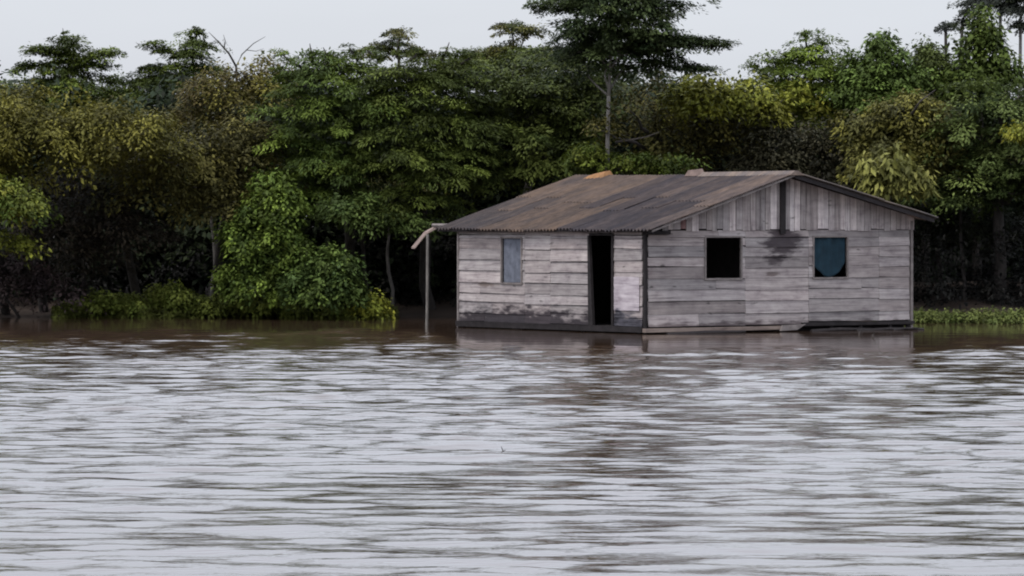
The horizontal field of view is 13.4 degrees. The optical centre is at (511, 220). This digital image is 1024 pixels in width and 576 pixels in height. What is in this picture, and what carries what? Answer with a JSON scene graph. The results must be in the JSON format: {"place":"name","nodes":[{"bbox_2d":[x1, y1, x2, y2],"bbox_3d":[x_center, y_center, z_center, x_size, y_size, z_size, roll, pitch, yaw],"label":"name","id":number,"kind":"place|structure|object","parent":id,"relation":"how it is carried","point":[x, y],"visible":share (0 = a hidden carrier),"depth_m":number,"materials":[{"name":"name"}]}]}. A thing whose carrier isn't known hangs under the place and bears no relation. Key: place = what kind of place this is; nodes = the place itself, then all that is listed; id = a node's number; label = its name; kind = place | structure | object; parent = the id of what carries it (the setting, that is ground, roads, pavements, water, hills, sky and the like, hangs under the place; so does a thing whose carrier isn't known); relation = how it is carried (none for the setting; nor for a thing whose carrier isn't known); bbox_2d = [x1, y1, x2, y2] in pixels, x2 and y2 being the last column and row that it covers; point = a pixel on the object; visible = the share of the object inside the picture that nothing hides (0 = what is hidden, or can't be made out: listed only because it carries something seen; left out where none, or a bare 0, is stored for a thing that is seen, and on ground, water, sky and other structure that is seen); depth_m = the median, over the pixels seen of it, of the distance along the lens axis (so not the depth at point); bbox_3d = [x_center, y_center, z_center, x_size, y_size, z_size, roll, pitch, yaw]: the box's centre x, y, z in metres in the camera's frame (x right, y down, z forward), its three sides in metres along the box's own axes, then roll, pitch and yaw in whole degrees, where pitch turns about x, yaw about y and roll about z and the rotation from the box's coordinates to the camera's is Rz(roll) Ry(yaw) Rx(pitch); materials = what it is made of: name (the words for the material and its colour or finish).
{"place":"outdoors","nodes":[
{"label":"outdoors","id":0,"kind":"place"},
{"bbox_2d":[0,317,1023,575],"bbox_3d":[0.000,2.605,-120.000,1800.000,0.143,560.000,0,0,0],"label":"river","id":1,"kind":"structure","parent":0,"point":[250,447],"depth_m":49.38,"materials":[{"name":"grey liquid"}]},
{"bbox_2d":[411,169,937,333],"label":"house","id":2,"kind":"structure","parent":1,"relation":"on","point":[695,251],"depth_m":102.87,"materials":[{"name":"grey wood"}]},
{"bbox_2d":[500,236,522,284],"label":"window","id":3,"kind":"structure","parent":2,"relation":"in","point":[513,262],"depth_m":104.55,"materials":[{"name":"grey wood"}]},
{"bbox_2d":[704,236,742,279],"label":"window","id":4,"kind":"structure","parent":2,"relation":"in","point":[741,237],"depth_m":101.28,"materials":[{"name":"grey wood"}]},
{"bbox_2d":[814,237,844,276],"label":"curtain","id":5,"kind":"object","parent":2,"relation":"hanging from","point":[829,256],"visible":1,"depth_m":102.99,"materials":[{"name":"blue fabric"}]},
{"bbox_2d":[812,236,848,278],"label":"window","id":6,"kind":"structure","parent":2,"relation":"in","point":[847,237],"depth_m":103.10,"materials":[{"name":"grey wood"}]},
{"bbox_2d":[0,226,1023,316],"bbox_3d":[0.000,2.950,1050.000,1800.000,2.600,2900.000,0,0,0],"label":"ground","id":7,"kind":"structure","parent":0,"point":[443,309],"depth_m":118.43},
{"bbox_2d":[0,166,64,314],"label":"leafy tree","id":8,"kind":"object","parent":7,"relation":"on","point":[14,197],"visible":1,"depth_m":110.75,"materials":[{"name":"green plant"}]},
{"bbox_2d":[0,231,109,317],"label":"brush","id":9,"kind":"object","parent":7,"relation":"on","point":[36,284],"visible":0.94,"depth_m":116.12,"materials":[{"name":"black plant"}]},
{"bbox_2d":[0,78,117,311],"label":"olive tree","id":10,"kind":"object","parent":7,"relation":"on","point":[26,115],"visible":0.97,"depth_m":113.44,"materials":[{"name":"green plant"}]},
{"bbox_2d":[0,28,138,274],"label":"cecropia tree","id":11,"kind":"object","parent":7,"relation":"on","point":[75,64],"visible":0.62,"depth_m":122.84,"materials":[{"name":"green plant"}]},
{"bbox_2d":[70,287,121,317],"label":"bank plant","id":12,"kind":"object","parent":7,"relation":"on","point":[103,302],"visible":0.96,"depth_m":116.66,"materials":[{"name":"green plant"}]},
{"bbox_2d":[0,157,194,294],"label":"forest tree","id":13,"kind":"object","parent":7,"relation":"on","point":[67,230],"visible":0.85,"depth_m":116.02,"materials":[{"name":"green plant"}]},
{"bbox_2d":[11,82,210,296],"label":"olive tree","id":14,"kind":"object","parent":7,"relation":"on","point":[103,120],"visible":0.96,"depth_m":113.55,"materials":[{"name":"green plant"}]},
{"bbox_2d":[105,287,159,317],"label":"bank plant","id":15,"kind":"object","parent":7,"relation":"on","point":[128,299],"visible":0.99,"depth_m":116.73,"materials":[{"name":"green plant"}]},
{"bbox_2d":[82,25,239,282],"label":"cecropia tree","id":16,"kind":"object","parent":7,"relation":"on","point":[186,54],"visible":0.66,"depth_m":122.83,"materials":[{"name":"green plant"}]},
{"bbox_2d":[142,278,199,313],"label":"bank plant","id":17,"kind":"object","parent":7,"relation":"on","point":[170,296],"visible":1,"depth_m":116.82,"materials":[{"name":"green plant"}]},
{"bbox_2d":[77,100,309,296],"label":"forest tree","id":18,"kind":"object","parent":7,"relation":"on","point":[224,201],"visible":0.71,"depth_m":115.22,"materials":[{"name":"green plant"}]},
{"bbox_2d":[179,287,236,317],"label":"bank plant","id":19,"kind":"object","parent":7,"relation":"on","point":[206,305],"visible":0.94,"depth_m":116.67,"materials":[{"name":"green plant"}]},
{"bbox_2d":[50,298,398,317],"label":"ground cover","id":20,"kind":"object","parent":7,"relation":"on","point":[81,312],"visible":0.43,"depth_m":116.65,"materials":[{"name":"green plant"}]},
{"bbox_2d":[171,154,281,298],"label":"forest tree","id":21,"kind":"object","parent":7,"relation":"on","point":[213,246],"visible":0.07,"depth_m":118.52,"materials":[{"name":"green plant"}]},
{"bbox_2d":[156,50,300,180],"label":"forest tree","id":22,"kind":"object","parent":7,"relation":"on","point":[232,92],"visible":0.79,"depth_m":118.71,"materials":[{"name":"green plant"}]},
{"bbox_2d":[209,33,271,261],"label":"bare tree","id":23,"kind":"object","parent":7,"relation":"on","point":[229,54],"visible":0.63,"depth_m":121.99,"materials":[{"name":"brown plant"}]},
{"bbox_2d":[223,295,286,317],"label":"bank plant","id":24,"kind":"object","parent":7,"relation":"on","point":[260,307],"visible":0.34,"depth_m":116.53,"materials":[{"name":"green plant"}]},
{"bbox_2d":[206,162,320,314],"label":"vine bush","id":25,"kind":"object","parent":7,"relation":"on","point":[268,241],"visible":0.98,"depth_m":114.02,"materials":[{"name":"green plant"}]},
{"bbox_2d":[259,300,317,317],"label":"bank plant","id":26,"kind":"object","parent":7,"relation":"on","point":[297,311],"visible":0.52,"depth_m":116.51,"materials":[{"name":"green plant"}]},
{"bbox_2d":[273,241,375,316],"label":"vine bush","id":27,"kind":"object","parent":7,"relation":"on","point":[329,281],"visible":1,"depth_m":113.41,"materials":[{"name":"green plant"}]},
{"bbox_2d":[303,303,356,317],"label":"bank plant","id":28,"kind":"object","parent":7,"relation":"on","point":[324,312],"visible":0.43,"depth_m":116.55,"materials":[{"name":"green plant"}]},
{"bbox_2d":[238,42,431,268],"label":"layered tree","id":29,"kind":"object","parent":7,"relation":"on","point":[325,160],"visible":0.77,"depth_m":115.46,"materials":[{"name":"green plant"}]},
{"bbox_2d":[343,288,394,319],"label":"bank plant","id":30,"kind":"object","parent":7,"relation":"on","point":[376,308],"visible":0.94,"depth_m":114.19,"materials":[{"name":"green plant"}]},
{"bbox_2d":[313,188,444,289],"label":"tree","id":31,"kind":"object","parent":7,"relation":"on","point":[349,208],"visible":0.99,"depth_m":114.22,"materials":[{"name":"green plant"}]},
{"bbox_2d":[339,171,449,306],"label":"forest tree","id":32,"kind":"object","parent":7,"relation":"on","point":[388,270],"visible":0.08,"depth_m":119.36,"materials":[{"name":"green plant"}]},
{"bbox_2d":[356,25,440,262],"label":"young tree","id":33,"kind":"object","parent":7,"relation":"on","point":[383,46],"visible":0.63,"depth_m":123.83,"materials":[{"name":"green plant"}]},
{"bbox_2d":[339,36,523,309],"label":"layered tree","id":34,"kind":"object","parent":7,"relation":"on","point":[425,166],"visible":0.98,"depth_m":115.10,"materials":[{"name":"green plant"}]},
{"bbox_2d":[447,19,558,194],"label":"young tree","id":35,"kind":"object","parent":7,"relation":"on","point":[523,30],"visible":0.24,"depth_m":123.75,"materials":[{"name":"green plant"}]},
{"bbox_2d":[0,49,1023,300],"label":"forest interior","id":36,"kind":"object","parent":7,"relation":"on","point":[166,97],"visible":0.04,"depth_m":121.69,"materials":[{"name":"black plant"}]},
{"bbox_2d":[0,200,1023,310],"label":"undergrowth","id":37,"kind":"object","parent":7,"relation":"on","point":[979,288],"visible":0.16,"depth_m":119.62,"materials":[{"name":"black plant"}]},
{"bbox_2d":[419,43,652,270],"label":"forest tree","id":38,"kind":"object","parent":7,"relation":"on","point":[513,88],"visible":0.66,"depth_m":116.49,"materials":[{"name":"green plant"}]},
{"bbox_2d":[483,51,638,203],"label":"forest tree","id":39,"kind":"object","parent":7,"relation":"on","point":[597,101],"visible":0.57,"depth_m":117.17,"materials":[{"name":"green plant"}]},
{"bbox_2d":[519,0,741,170],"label":"emergent tree","id":40,"kind":"object","parent":7,"relation":"on","point":[602,43],"visible":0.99,"depth_m":113.19,"materials":[{"name":"green plant"}]},
{"bbox_2d":[559,137,712,174],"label":"tree","id":41,"kind":"object","parent":7,"relation":"on","point":[592,155],"visible":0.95,"depth_m":113.15,"materials":[{"name":"green plant"}]},
{"bbox_2d":[579,71,794,174],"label":"forest tree","id":42,"kind":"object","parent":7,"relation":"on","point":[657,141],"visible":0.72,"depth_m":116.43,"materials":[{"name":"green plant"}]},
{"bbox_2d":[654,69,836,171],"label":"yellow green tree","id":43,"kind":"object","parent":7,"relation":"on","point":[704,98],"visible":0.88,"depth_m":115.58,"materials":[{"name":"green plant"}]},
{"bbox_2d":[739,28,866,165],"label":"leafy tree","id":44,"kind":"object","parent":7,"relation":"on","point":[787,66],"visible":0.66,"depth_m":118.75,"materials":[{"name":"green plant"}]},
{"bbox_2d":[714,109,898,201],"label":"forest tree","id":45,"kind":"object","parent":7,"relation":"on","point":[811,147],"visible":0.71,"depth_m":115.64,"materials":[{"name":"green plant"}]},
{"bbox_2d":[824,27,954,121],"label":"leafy tree","id":46,"kind":"object","parent":7,"relation":"on","point":[872,73],"visible":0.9,"depth_m":117.65,"materials":[{"name":"green plant"}]},
{"bbox_2d":[850,142,942,205],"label":"hanging leaf tree","id":47,"kind":"object","parent":7,"relation":"on","point":[884,176],"visible":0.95,"depth_m":112.14,"materials":[{"name":"green plant"}]},
{"bbox_2d":[826,88,992,206],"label":"forest tree","id":48,"kind":"object","parent":7,"relation":"on","point":[908,120],"visible":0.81,"depth_m":114.42,"materials":[{"name":"green plant"}]},
{"bbox_2d":[904,32,980,281],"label":"leafy tree","id":49,"kind":"object","parent":7,"relation":"on","point":[928,53],"visible":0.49,"depth_m":118.63,"materials":[{"name":"green plant"}]},
{"bbox_2d":[933,20,965,278],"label":"slender tree","id":50,"kind":"object","parent":7,"relation":"on","point":[944,26],"visible":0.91,"depth_m":123.84,"materials":[{"name":"green plant"}]},
{"bbox_2d":[893,69,1023,302],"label":"layered tree","id":51,"kind":"object","parent":7,"relation":"on","point":[1008,179],"visible":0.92,"depth_m":113.82,"materials":[{"name":"green plant"}]},
{"bbox_2d":[907,200,1023,292],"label":"forest tree","id":52,"kind":"object","parent":7,"relation":"on","point":[988,223],"visible":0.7,"depth_m":115.66,"materials":[{"name":"green plant"}]},
{"bbox_2d":[947,0,987,270],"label":"slender tree","id":53,"kind":"object","parent":7,"relation":"on","point":[961,19],"visible":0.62,"depth_m":123.91,"materials":[{"name":"green plant"}]},
{"bbox_2d":[912,135,1023,299],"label":"forest tree","id":54,"kind":"object","parent":7,"relation":"on","point":[963,269],"visible":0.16,"depth_m":115.32,"materials":[{"name":"brown plant"}]},
{"bbox_2d":[913,305,1023,323],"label":"ground cover","id":55,"kind":"object","parent":7,"relation":"on","point":[986,316],"visible":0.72,"depth_m":110.52,"materials":[{"name":"green plant"}]},
{"bbox_2d":[923,1,1023,280],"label":"vine tree","id":56,"kind":"object","parent":7,"relation":"on","point":[983,39],"visible":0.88,"depth_m":118.16,"materials":[{"name":"green plant"}]},
{"bbox_2d":[955,0,1021,80],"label":"slender tree","id":57,"kind":"object","parent":7,"relation":"on","point":[996,4],"visible":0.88,"depth_m":123.73,"materials":[{"name":"green plant"}]},
{"bbox_2d":[963,126,1023,289],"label":"forest tree","id":58,"kind":"object","parent":7,"relation":"on","point":[1014,197],"visible":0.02,"depth_m":116.85,"materials":[{"name":"green plant"}]},
{"bbox_2d":[998,0,1023,279],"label":"slender tree","id":59,"kind":"object","parent":7,"relation":"on","point":[1018,24],"visible":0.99,"depth_m":123.85,"materials":[{"name":"green plant"}]},
{"bbox_2d":[999,119,1023,146],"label":"yellow green tree","id":60,"kind":"object","parent":7,"relation":"on","point":[1017,132],"visible":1,"depth_m":111.38,"materials":[{"name":"green plant"}]},
{"bbox_2d":[0,0,1023,114],"label":"sky","id":61,"kind":"structure","parent":0,"point":[290,25],"materials":[{"name":"white"}]}
]}

